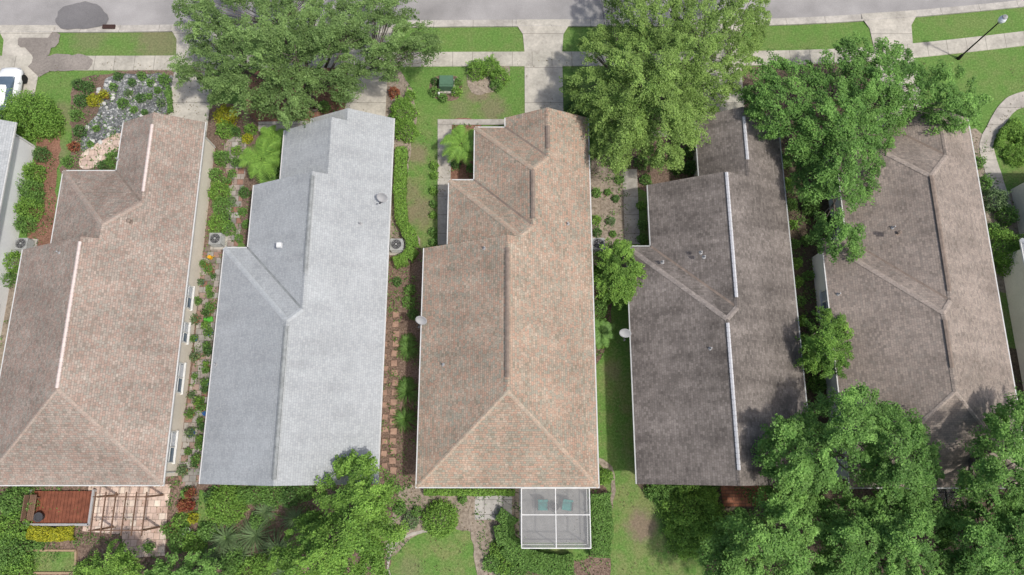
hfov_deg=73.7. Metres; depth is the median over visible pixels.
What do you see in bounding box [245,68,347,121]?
garden bed
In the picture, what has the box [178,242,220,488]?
path
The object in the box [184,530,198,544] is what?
potted plant
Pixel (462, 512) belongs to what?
garden bed
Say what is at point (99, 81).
garden bed
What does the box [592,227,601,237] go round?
shrub
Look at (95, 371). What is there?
house
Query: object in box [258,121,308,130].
path
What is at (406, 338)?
strappy plant
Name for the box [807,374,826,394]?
shrub
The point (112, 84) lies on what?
shrub
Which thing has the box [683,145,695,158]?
shrub
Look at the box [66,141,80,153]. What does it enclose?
shrub
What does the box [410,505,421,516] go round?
shrub
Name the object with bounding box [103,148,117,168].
shrub
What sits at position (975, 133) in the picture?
garden bed
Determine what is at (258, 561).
shrub
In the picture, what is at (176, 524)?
shrub
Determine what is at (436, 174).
shrub
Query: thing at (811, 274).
shrub
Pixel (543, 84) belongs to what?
driveway
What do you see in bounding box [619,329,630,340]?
satellite dish
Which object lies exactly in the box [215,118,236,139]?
shrub
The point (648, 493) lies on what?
shrub
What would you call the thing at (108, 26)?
storm drain
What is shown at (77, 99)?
shrub
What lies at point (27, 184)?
shrub
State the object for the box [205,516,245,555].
strappy plant
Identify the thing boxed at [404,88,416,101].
shrub
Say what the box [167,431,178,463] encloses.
window
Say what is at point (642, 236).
shrub
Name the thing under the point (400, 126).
shrub
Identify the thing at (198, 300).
potted plant
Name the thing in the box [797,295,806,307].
shrub
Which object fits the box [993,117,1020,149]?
hedge
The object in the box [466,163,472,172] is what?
shrub
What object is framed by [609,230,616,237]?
shrub
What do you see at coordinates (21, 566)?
shrub
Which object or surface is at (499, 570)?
strappy plant
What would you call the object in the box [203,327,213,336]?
potted plant
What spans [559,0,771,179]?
tree
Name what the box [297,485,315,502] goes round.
shrub
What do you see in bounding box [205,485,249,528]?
shrub
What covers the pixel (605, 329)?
palm
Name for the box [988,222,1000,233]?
shrub
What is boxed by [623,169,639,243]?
path
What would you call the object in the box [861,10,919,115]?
driveway
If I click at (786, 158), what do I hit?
shrub
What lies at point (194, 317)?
potted plant
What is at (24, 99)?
shrub
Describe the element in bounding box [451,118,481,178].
garden bed
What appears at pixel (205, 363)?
potted plant
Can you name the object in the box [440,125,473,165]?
palm
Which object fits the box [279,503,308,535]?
strappy plant
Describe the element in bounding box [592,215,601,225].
shrub
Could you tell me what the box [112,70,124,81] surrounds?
shrub
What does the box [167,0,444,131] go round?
tree
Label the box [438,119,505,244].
path
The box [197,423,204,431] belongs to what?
potted plant
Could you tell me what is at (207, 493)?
shrub
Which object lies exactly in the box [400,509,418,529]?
shrub
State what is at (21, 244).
air conditioner
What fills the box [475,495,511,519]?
patio
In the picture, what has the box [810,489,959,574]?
tree
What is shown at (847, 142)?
tree
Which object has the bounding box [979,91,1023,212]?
path
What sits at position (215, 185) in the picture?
shrub
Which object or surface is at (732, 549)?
tree
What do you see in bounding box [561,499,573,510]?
patio chair
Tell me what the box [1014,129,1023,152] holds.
shrub
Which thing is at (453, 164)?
shrub
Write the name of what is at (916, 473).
tree
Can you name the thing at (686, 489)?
shrub
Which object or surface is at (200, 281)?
potted plant
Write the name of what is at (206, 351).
potted plant
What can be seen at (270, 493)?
shrub
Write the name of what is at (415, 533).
path
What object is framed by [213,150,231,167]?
shrub
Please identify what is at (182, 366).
window
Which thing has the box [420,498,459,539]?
shrub
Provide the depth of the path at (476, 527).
43.44 m
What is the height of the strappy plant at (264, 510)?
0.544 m
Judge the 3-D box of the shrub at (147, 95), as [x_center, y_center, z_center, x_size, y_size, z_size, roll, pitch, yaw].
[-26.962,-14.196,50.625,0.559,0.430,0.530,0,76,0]
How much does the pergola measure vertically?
2.350 m
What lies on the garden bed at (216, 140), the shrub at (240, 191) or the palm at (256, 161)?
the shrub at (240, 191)
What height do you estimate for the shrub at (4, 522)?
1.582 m
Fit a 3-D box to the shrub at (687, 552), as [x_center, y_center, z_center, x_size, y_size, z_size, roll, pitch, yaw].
[10.975,15.576,42.719,3.030,1.612,3.157,0,76,0]
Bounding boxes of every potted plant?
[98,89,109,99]
[141,540,155,554]
[159,522,171,534]
[165,527,178,540]
[175,464,189,477]
[178,524,192,537]
[183,407,195,419]
[183,427,195,439]
[183,499,195,512]
[184,447,192,455]
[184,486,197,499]
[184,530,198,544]
[187,391,194,398]
[189,313,200,325]
[189,334,198,342]
[189,351,200,362]
[189,459,198,468]
[190,452,201,463]
[191,372,197,379]
[192,395,204,406]
[194,296,202,305]
[194,402,206,413]
[194,441,202,451]
[195,417,203,422]
[195,434,202,441]
[197,278,204,285]
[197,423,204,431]
[199,259,207,267]
[200,321,210,330]
[200,377,209,386]
[200,384,208,393]
[201,308,212,318]
[201,366,210,373]
[202,263,213,274]
[202,341,211,348]
[202,345,212,356]
[202,360,209,366]
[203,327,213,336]
[204,301,216,312]
[205,284,212,291]
[205,290,214,298]
[211,273,216,279]
[219,211,231,220]
[221,175,232,185]
[230,156,239,167]
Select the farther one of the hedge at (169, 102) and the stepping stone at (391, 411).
the hedge at (169, 102)
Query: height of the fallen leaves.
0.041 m
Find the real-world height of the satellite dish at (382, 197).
0.937 m
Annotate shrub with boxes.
[0,98,36,135]
[0,271,16,287]
[0,486,39,519]
[0,505,34,547]
[0,525,37,574]
[0,549,40,574]
[1,88,63,142]
[2,250,20,273]
[12,213,39,235]
[13,195,46,221]
[15,177,46,200]
[17,128,33,143]
[18,160,47,184]
[23,189,47,209]
[29,111,67,141]
[32,146,52,163]
[33,540,46,549]
[60,156,74,168]
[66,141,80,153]
[68,108,85,121]
[70,78,83,90]
[72,124,87,137]
[73,92,87,108]
[73,556,99,574]
[79,81,95,94]
[85,140,94,147]
[86,93,102,106]
[92,125,99,131]
[96,160,109,169]
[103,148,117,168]
[108,82,117,90]
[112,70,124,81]
[116,98,129,109]
[124,89,132,96]
[127,78,136,86]
[129,105,138,113]
[135,92,145,102]
[136,70,147,80]
[141,109,147,114]
[145,93,152,99]
[146,78,154,86]
[154,86,160,93]
[155,98,165,108]
[157,72,171,86]
[163,90,172,96]
[166,533,183,553]
[171,511,190,530]
[176,498,191,512]
[179,485,192,498]
[182,530,206,553]
[187,511,198,524]
[195,520,219,542]
[203,484,217,502]
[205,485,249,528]
[206,213,229,232]
[207,180,233,202]
[208,168,224,182]
[211,195,234,215]
[212,103,238,126]
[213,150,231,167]
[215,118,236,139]
[218,547,247,574]
[221,221,237,236]
[226,195,236,203]
[227,168,236,177]
[230,127,240,136]
[230,145,241,155]
[232,485,248,505]
[233,553,262,574]
[234,233,242,243]
[238,186,249,198]
[238,207,247,216]
[241,132,252,143]
[241,219,248,229]
[243,122,258,135]
[245,485,266,504]
[249,512,267,529]
[252,550,273,574]
[259,486,286,508]
[270,164,280,175]
[277,485,304,508]
[294,511,316,534]
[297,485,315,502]
[318,100,330,113]
[388,86,399,99]
[388,95,419,125]
[392,276,402,286]
[392,500,408,516]
[394,116,420,143]
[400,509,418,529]
[402,295,416,309]
[403,282,416,295]
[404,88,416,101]
[406,308,418,320]
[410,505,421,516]
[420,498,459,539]
[428,86,440,96]
[428,210,436,218]
[428,227,437,236]
[428,238,437,246]
[429,171,438,179]
[429,186,437,195]
[429,200,437,207]
[430,160,438,170]
[431,77,438,85]
[438,93,447,103]
[450,158,461,170]
[451,85,462,96]
[454,77,462,85]
[457,495,467,504]
[466,58,487,81]
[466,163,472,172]
[479,54,501,79]
[482,552,502,574]
[488,538,506,559]
[489,65,510,88]
[489,78,503,92]
[494,558,514,574]
[504,560,526,574]
[564,92,591,116]
[591,187,602,198]
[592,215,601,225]
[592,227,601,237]
[594,299,607,316]
[595,315,606,322]
[599,291,612,305]
[599,467,613,484]
[604,188,611,195]
[606,217,615,226]
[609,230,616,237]
[611,195,619,202]
[614,175,623,183]
[633,154,649,170]
[636,201,645,209]
[636,233,647,244]
[637,220,647,230]
[639,173,651,185]
[643,484,660,500]
[650,484,678,504]
[654,485,731,541]
[662,513,706,561]
[671,164,684,176]
[671,485,693,502]
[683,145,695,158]
[683,159,696,175]
[689,511,727,546]
[692,485,719,509]
[782,154,791,169]
[784,177,794,190]
[787,198,797,210]
[789,219,798,229]
[791,238,800,249]
[793,257,802,270]
[795,276,803,288]
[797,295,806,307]
[799,199,821,217]
[799,234,811,246]
[799,315,808,326]
[800,332,808,344]
[802,270,814,280]
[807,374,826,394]
[826,215,836,230]
[956,93,987,119]
[975,155,986,168]
[979,174,994,191]
[981,186,1011,213]
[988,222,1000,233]
[988,226,1023,265]
[992,204,1019,226]
[995,248,1016,278]
[997,141,1023,167]
[1001,121,1023,143]
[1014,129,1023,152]
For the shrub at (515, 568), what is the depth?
42.58 m
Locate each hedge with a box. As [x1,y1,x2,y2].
[26,525,77,541]
[165,85,173,113]
[392,146,419,269]
[423,488,514,496]
[493,507,574,574]
[587,492,613,557]
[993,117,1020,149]
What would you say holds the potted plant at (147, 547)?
on the garden bed at (84, 549)
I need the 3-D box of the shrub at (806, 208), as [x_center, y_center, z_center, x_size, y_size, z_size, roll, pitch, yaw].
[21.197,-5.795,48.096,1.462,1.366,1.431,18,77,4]
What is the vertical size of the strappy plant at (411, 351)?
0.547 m
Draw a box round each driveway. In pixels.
[0,25,54,138]
[18,32,59,76]
[168,24,221,134]
[344,21,393,115]
[517,19,569,112]
[691,19,744,114]
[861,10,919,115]
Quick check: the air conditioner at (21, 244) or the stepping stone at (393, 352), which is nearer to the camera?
the stepping stone at (393, 352)
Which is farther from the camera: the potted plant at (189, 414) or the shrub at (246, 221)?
the shrub at (246, 221)
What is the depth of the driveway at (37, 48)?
51.77 m
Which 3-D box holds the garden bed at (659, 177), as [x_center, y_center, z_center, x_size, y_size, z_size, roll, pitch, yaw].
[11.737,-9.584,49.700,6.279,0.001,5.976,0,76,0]
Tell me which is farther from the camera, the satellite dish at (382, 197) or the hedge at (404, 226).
the hedge at (404, 226)
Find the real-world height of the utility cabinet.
0.910 m
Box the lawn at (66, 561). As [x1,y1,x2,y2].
[23,552,73,571]
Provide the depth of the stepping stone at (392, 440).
44.77 m
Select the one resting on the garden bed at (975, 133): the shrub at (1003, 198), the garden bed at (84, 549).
the shrub at (1003, 198)
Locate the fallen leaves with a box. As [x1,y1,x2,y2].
[5,59,1022,574]
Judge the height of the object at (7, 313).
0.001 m
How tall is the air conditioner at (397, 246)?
0.880 m
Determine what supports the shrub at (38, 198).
on the garden bed at (53, 146)
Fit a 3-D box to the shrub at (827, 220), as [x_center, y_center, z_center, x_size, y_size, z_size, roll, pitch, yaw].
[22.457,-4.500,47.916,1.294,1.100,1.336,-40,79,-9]
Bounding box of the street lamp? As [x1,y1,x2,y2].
[956,14,1007,59]
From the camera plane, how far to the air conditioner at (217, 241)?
47.44 m
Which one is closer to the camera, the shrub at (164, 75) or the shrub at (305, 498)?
the shrub at (305, 498)
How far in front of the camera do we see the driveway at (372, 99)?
50.87 m
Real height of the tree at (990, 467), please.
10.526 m
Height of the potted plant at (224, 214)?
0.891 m
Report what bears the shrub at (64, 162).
on the garden bed at (99, 81)
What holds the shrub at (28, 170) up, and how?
on the garden bed at (53, 146)
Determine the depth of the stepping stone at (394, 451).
44.64 m
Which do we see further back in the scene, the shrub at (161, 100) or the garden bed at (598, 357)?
the shrub at (161, 100)
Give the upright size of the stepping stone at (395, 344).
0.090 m
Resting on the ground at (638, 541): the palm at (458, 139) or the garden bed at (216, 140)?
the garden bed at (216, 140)
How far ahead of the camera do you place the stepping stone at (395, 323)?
46.65 m
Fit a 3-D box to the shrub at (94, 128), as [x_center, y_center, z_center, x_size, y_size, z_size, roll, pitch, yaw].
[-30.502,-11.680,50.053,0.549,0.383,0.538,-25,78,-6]
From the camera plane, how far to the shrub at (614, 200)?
48.69 m
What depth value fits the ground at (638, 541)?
50.57 m
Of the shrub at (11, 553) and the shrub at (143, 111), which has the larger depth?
the shrub at (143, 111)
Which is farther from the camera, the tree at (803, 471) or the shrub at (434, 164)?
the shrub at (434, 164)
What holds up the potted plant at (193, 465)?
on the garden bed at (216, 140)
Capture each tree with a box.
[80,539,144,574]
[141,547,229,574]
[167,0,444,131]
[259,449,408,574]
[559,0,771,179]
[593,237,646,309]
[696,482,838,574]
[734,30,993,264]
[751,380,896,500]
[793,306,854,378]
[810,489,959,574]
[853,399,944,516]
[926,491,1023,574]
[951,386,1023,514]
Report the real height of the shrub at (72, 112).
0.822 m
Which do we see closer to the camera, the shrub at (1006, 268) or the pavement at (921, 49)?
the shrub at (1006, 268)
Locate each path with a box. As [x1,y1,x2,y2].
[79,133,120,168]
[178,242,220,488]
[224,137,245,246]
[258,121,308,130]
[386,530,426,574]
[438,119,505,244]
[468,490,502,574]
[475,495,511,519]
[599,458,615,511]
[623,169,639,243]
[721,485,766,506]
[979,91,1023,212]
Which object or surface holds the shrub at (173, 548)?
on the garden bed at (84, 549)
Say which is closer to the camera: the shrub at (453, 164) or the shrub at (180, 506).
the shrub at (180, 506)
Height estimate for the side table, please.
0.400 m
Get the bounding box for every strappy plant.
[196,542,222,570]
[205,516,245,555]
[216,539,255,573]
[233,512,278,557]
[250,500,277,524]
[252,524,298,567]
[267,562,300,574]
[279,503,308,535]
[391,405,417,434]
[394,377,418,406]
[396,336,419,361]
[397,376,414,392]
[400,332,416,348]
[492,562,505,574]
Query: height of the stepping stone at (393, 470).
0.090 m
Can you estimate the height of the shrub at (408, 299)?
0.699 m
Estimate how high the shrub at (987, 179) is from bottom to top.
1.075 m
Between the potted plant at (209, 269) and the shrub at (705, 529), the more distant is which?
the potted plant at (209, 269)
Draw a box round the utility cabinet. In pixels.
[439,75,454,93]
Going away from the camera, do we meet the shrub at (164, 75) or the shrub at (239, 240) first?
the shrub at (239, 240)
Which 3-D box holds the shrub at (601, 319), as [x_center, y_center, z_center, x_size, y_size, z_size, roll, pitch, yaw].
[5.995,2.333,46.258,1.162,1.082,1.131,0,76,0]
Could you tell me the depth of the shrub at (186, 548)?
42.82 m
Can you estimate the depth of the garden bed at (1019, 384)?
44.01 m
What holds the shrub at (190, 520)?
on the garden bed at (84, 549)
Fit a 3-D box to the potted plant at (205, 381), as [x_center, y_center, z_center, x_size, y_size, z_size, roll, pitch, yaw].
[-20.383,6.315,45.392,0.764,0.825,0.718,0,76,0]
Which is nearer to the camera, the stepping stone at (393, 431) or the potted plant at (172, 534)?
the potted plant at (172, 534)
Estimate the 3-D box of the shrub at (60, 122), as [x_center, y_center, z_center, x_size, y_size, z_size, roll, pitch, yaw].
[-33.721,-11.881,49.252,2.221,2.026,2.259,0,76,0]
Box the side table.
[551,503,558,510]
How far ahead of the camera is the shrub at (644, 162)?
49.10 m
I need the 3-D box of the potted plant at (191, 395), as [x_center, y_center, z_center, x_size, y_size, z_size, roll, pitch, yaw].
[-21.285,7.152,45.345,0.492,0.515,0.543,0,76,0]
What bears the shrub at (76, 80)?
on the garden bed at (99, 81)
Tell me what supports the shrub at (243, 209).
on the garden bed at (216, 140)
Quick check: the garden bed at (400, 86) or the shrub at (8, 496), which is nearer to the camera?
the shrub at (8, 496)
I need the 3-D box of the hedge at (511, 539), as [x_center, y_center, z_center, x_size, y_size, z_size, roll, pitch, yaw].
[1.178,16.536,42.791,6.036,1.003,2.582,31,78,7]
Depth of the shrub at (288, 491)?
43.58 m
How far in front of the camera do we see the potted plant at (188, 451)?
44.37 m
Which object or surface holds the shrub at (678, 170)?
on the garden bed at (659, 177)
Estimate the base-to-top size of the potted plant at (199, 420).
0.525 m
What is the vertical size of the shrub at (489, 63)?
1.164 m
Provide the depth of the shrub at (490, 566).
42.69 m
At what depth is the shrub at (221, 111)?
49.83 m
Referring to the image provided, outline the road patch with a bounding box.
[55,1,108,28]
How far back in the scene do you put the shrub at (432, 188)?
48.65 m
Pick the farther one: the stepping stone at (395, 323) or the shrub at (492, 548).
the stepping stone at (395, 323)
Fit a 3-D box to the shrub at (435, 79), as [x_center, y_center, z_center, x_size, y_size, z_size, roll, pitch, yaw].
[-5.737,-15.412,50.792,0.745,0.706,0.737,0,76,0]
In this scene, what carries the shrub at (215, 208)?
on the garden bed at (216, 140)
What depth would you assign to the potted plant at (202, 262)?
47.32 m
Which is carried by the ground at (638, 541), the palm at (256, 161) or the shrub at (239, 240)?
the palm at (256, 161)
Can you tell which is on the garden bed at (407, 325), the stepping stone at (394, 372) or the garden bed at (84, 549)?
the stepping stone at (394, 372)
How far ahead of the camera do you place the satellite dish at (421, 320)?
43.52 m
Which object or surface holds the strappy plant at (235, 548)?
on the garden bed at (281, 507)
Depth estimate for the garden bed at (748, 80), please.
50.99 m
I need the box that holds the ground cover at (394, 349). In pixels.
[0,67,1022,574]
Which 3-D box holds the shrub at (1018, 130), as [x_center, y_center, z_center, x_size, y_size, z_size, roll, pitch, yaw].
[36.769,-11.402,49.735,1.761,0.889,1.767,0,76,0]
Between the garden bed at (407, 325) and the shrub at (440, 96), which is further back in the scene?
the shrub at (440, 96)
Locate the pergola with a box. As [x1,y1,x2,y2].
[88,492,163,535]
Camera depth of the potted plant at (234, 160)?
48.98 m
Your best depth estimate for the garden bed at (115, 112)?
50.66 m
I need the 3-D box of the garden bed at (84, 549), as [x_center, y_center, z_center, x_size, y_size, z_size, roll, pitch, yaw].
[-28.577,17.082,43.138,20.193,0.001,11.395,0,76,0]
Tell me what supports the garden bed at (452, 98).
on the ground at (638, 541)
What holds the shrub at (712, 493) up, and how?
on the garden bed at (641, 486)
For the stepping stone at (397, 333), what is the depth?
46.48 m
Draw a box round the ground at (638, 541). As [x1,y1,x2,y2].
[0,7,1023,574]
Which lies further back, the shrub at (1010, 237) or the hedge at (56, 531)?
the shrub at (1010, 237)
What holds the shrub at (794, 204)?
on the garden bed at (811, 251)
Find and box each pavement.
[0,31,1023,70]
[41,54,92,70]
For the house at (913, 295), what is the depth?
43.05 m
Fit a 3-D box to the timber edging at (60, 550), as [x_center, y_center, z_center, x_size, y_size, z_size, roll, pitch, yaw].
[-29.284,16.631,43.200,3.407,0.140,0.120,0,76,0]
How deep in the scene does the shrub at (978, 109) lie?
48.89 m
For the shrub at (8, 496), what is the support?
on the garden bed at (84, 549)
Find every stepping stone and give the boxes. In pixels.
[382,414,387,419]
[389,409,395,414]
[389,438,396,444]
[389,457,395,463]
[389,467,396,473]
[390,399,396,404]
[390,418,395,424]
[390,428,396,434]
[390,448,396,453]
[391,350,397,356]
[391,360,396,365]
[391,370,397,375]
[392,321,398,326]
[392,341,398,346]
[392,379,398,385]
[392,389,397,395]
[393,311,398,317]
[393,331,399,336]
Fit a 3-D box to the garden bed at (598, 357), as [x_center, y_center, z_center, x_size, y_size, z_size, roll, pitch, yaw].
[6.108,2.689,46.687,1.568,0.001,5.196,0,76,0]
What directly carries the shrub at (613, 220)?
on the garden bed at (601, 205)
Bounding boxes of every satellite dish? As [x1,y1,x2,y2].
[376,193,387,203]
[415,316,426,327]
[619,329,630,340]
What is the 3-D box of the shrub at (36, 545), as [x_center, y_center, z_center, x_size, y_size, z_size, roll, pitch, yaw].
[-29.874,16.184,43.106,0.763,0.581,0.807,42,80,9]
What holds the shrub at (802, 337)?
on the garden bed at (811, 251)
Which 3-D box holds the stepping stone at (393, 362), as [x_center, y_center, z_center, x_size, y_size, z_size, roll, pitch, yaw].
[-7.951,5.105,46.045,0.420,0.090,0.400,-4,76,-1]
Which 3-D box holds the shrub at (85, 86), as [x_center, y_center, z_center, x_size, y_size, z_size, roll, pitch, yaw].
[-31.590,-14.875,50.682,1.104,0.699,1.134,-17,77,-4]
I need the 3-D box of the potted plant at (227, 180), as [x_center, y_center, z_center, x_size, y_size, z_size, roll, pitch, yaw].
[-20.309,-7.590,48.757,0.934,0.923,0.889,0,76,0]
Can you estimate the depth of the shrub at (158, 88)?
50.72 m
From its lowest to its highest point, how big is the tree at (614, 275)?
4.224 m
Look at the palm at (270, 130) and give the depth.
48.58 m
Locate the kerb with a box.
[0,0,1023,32]
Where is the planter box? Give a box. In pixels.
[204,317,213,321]
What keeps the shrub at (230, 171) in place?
on the garden bed at (216, 140)
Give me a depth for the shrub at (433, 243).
47.85 m
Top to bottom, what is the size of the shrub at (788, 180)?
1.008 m
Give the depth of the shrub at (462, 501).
43.70 m
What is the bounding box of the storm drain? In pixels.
[102,24,115,28]
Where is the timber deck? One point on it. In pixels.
(66, 503)
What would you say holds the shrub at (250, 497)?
on the garden bed at (281, 507)
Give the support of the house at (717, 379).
on the ground at (638, 541)
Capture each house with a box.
[0,112,215,485]
[0,120,35,336]
[199,108,394,485]
[415,107,599,487]
[626,107,811,485]
[812,109,1023,488]
[1002,183,1023,389]
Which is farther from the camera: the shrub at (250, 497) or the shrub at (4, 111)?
the shrub at (4, 111)
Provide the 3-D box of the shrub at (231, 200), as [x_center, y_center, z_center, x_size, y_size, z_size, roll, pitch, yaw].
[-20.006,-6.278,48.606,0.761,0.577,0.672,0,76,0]
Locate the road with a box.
[0,0,1016,24]
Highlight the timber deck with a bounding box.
[20,489,96,525]
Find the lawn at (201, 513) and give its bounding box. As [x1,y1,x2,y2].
[197,490,210,555]
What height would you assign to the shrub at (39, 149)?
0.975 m
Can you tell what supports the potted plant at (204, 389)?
on the garden bed at (216, 140)
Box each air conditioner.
[14,238,37,252]
[208,233,227,249]
[389,239,405,255]
[592,238,604,254]
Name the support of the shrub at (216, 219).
on the garden bed at (216, 140)
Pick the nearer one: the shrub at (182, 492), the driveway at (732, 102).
the shrub at (182, 492)
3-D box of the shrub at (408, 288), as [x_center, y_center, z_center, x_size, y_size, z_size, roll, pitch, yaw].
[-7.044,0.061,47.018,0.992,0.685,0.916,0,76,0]
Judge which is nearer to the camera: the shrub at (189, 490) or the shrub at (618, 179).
the shrub at (189, 490)
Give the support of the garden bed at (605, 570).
on the ground at (638, 541)
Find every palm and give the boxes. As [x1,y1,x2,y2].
[238,136,281,182]
[256,125,285,154]
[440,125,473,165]
[595,319,614,349]
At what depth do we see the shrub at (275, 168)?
48.93 m
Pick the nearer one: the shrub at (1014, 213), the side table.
the side table
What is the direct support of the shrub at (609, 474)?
on the ground at (638, 541)
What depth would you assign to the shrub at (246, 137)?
49.66 m
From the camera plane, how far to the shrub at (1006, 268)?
47.14 m
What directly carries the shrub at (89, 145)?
on the garden bed at (115, 112)
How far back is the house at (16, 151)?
47.12 m
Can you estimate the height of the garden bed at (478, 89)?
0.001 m
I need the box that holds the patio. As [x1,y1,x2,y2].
[82,484,170,557]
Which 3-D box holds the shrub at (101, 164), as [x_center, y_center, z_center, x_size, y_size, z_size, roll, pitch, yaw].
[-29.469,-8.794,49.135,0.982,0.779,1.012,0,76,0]
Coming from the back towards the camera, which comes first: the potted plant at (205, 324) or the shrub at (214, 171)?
the shrub at (214, 171)
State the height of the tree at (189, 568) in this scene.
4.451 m
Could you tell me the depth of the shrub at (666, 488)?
43.42 m
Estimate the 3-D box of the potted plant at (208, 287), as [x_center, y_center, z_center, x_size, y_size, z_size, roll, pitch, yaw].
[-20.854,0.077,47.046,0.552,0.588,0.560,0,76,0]
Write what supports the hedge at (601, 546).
on the garden bed at (605, 570)
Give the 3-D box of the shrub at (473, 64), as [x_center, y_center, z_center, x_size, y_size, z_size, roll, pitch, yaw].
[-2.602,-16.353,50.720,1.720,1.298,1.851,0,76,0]
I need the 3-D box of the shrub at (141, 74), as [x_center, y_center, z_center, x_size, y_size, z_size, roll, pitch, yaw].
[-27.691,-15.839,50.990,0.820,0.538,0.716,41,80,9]
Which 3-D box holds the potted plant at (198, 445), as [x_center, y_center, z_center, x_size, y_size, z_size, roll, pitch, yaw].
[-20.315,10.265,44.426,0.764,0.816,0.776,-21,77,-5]
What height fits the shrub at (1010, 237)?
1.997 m
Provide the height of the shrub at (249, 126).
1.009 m
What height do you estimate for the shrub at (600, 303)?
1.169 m
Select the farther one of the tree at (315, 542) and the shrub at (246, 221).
the shrub at (246, 221)
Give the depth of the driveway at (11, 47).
51.96 m
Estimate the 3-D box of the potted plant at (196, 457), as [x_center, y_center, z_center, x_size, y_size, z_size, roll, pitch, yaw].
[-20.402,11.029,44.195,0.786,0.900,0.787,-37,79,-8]
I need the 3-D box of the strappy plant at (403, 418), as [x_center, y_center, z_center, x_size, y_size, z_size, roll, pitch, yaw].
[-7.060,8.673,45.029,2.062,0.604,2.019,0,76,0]
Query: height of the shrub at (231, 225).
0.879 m
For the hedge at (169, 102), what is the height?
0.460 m
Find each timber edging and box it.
[21,549,76,551]
[27,572,72,573]
[74,550,76,566]
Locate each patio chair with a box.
[537,499,548,509]
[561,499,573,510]
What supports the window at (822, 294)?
in the house at (913, 295)
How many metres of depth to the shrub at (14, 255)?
47.06 m
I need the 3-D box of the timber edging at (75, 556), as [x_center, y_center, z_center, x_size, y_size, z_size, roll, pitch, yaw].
[-27.480,17.275,43.042,0.120,0.140,1.341,-8,76,-2]
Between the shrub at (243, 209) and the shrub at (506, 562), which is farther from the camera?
the shrub at (243, 209)
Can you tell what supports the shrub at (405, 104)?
on the garden bed at (400, 86)
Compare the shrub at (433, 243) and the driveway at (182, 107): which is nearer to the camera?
the shrub at (433, 243)
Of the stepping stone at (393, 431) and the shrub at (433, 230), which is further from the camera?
the shrub at (433, 230)
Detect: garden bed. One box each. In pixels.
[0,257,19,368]
[0,476,214,574]
[27,122,60,245]
[59,70,173,173]
[80,73,172,150]
[176,103,261,476]
[198,478,411,574]
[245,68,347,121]
[379,238,422,484]
[385,70,419,249]
[385,484,520,565]
[429,76,461,100]
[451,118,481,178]
[467,66,509,94]
[511,483,610,574]
[590,154,626,291]
[594,290,611,363]
[631,120,693,191]
[637,484,721,573]
[719,348,1023,574]
[741,63,883,136]
[781,136,832,389]
[971,129,1019,292]
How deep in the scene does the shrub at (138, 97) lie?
50.53 m
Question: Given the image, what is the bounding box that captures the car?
[0,67,27,116]
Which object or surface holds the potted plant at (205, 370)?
on the garden bed at (216, 140)
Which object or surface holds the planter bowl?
on the timber deck
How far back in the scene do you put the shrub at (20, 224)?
47.73 m
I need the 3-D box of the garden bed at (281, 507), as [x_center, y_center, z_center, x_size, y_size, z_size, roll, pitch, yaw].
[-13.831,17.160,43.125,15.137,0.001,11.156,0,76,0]
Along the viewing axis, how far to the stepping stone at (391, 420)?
45.08 m
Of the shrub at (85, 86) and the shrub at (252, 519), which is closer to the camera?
the shrub at (252, 519)
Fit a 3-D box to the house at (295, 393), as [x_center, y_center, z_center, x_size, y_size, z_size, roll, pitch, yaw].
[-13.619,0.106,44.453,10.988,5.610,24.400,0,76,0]
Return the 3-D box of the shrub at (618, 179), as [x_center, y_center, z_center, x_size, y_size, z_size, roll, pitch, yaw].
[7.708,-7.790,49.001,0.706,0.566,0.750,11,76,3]
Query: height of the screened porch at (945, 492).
2.508 m
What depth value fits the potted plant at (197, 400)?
44.95 m
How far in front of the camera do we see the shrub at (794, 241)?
47.71 m
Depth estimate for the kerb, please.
52.33 m
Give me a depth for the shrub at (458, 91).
50.54 m
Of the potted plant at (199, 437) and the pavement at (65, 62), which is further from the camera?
the pavement at (65, 62)
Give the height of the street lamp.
5.220 m
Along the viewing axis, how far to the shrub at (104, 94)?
50.27 m
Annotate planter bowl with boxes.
[33,512,44,521]
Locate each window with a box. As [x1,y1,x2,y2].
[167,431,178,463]
[176,362,186,394]
[182,321,190,344]
[185,284,194,310]
[819,289,827,309]
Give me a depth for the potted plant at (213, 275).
47.24 m
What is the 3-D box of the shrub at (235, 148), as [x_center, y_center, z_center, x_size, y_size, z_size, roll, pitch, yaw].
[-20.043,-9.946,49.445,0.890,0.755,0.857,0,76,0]
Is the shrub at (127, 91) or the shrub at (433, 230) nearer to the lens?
the shrub at (433, 230)
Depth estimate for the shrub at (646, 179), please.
48.86 m
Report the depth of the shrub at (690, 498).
42.56 m
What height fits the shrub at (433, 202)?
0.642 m
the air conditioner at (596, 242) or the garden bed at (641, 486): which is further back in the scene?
the air conditioner at (596, 242)
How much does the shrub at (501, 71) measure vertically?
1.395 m
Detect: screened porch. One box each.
[519,488,590,548]
[931,489,973,508]
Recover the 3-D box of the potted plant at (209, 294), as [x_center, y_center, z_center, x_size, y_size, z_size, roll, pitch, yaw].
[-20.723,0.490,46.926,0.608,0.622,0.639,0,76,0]
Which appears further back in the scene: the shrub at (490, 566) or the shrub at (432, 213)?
the shrub at (432, 213)
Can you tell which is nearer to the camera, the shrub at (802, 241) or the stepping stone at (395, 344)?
the stepping stone at (395, 344)
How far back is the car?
50.12 m
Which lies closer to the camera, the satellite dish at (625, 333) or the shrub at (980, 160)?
the satellite dish at (625, 333)
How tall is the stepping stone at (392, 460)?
0.090 m
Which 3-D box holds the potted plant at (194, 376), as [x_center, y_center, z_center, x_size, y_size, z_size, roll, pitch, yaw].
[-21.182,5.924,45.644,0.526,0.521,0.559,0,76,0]
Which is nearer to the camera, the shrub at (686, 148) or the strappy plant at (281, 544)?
the strappy plant at (281, 544)

